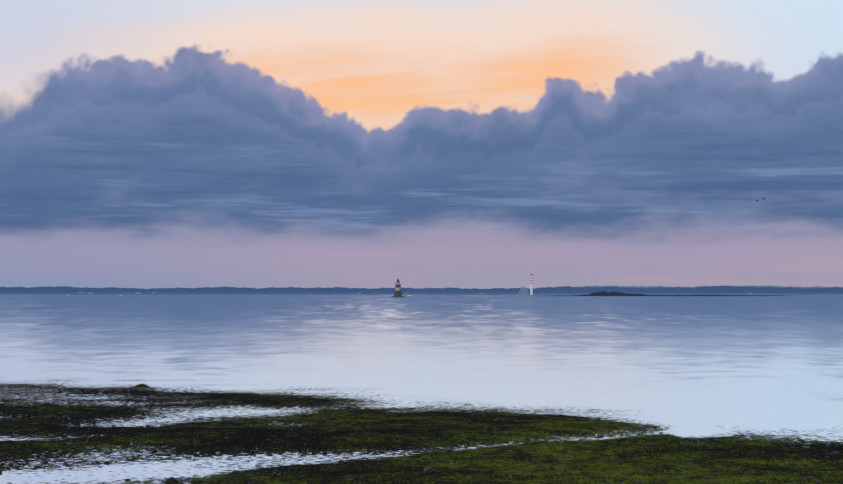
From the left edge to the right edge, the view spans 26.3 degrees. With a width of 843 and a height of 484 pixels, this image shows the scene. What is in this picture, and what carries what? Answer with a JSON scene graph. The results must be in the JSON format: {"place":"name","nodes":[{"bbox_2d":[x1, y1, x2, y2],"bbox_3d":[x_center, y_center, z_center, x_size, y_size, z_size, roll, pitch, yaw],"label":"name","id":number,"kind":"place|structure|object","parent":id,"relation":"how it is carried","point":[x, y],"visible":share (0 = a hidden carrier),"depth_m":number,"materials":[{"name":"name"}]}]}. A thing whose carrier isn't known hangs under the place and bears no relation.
{"place":"outdoors","nodes":[
{"label":"outdoors","id":0,"kind":"place"},
{"bbox_2d":[78,292,751,293],"bbox_3d":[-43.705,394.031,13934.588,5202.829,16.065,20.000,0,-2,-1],"label":"shore houses","id":1,"kind":"structure","parent":0,"point":[357,293],"depth_m":13901.55,"materials":[{"name":"grey"}]},
{"bbox_2d":[0,295,842,480],"bbox_3d":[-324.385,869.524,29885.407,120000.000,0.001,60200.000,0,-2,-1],"label":"water","id":2,"kind":"structure","parent":0,"point":[689,364],"depth_m":92.22,"materials":[{"name":"blue liquid"}]},
{"bbox_2d":[391,279,403,296],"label":"lighthouse","id":3,"kind":"object","parent":2,"relation":"in","point":[397,292],"visible":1,"depth_m":1596.89,"materials":[{"name":"white metal"}]},
{"bbox_2d":[0,372,842,483],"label":"tidal flat ground","id":4,"kind":"structure","parent":0,"point":[183,429],"depth_m":31.99,"materials":[{"name":"green plant"}]},
{"bbox_2d":[0,392,840,483],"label":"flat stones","id":5,"kind":"object","parent":4,"relation":"on","point":[174,479],"visible":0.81,"depth_m":28.45,"materials":[{"name":"black stone"}]},
{"bbox_2d":[0,286,842,294],"bbox_3d":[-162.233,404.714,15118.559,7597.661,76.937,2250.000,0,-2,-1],"label":"shore","id":6,"kind":"structure","parent":0,"point":[559,290],"depth_m":14120.06,"materials":[{"name":"blue"}]},
{"bbox_2d":[530,274,532,294],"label":"chimney","id":7,"kind":"object","parent":6,"relation":"on","point":[531,286],"visible":1,"depth_m":13698.96,"materials":[{"name":"white concrete"}]},
{"bbox_2d":[0,0,842,288],"label":"sky","id":8,"kind":"structure","parent":0,"point":[145,144],"materials":[{"name":"blue"}]},
{"bbox_2d":[155,285,840,288],"bbox_3d":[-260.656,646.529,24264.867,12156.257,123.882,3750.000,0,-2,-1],"label":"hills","id":9,"kind":"structure","parent":0,"point":[644,287],"depth_m":23551.62,"materials":[{"name":"blue"}]},
{"bbox_2d":[519,287,527,294],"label":"power station building","id":10,"kind":"structure","parent":0,"point":[523,291],"depth_m":13703.91,"materials":[{"name":"grey concrete"}]},
{"bbox_2d":[548,291,783,295],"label":"island","id":11,"kind":"structure","parent":0,"point":[602,293],"depth_m":2557.44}
]}

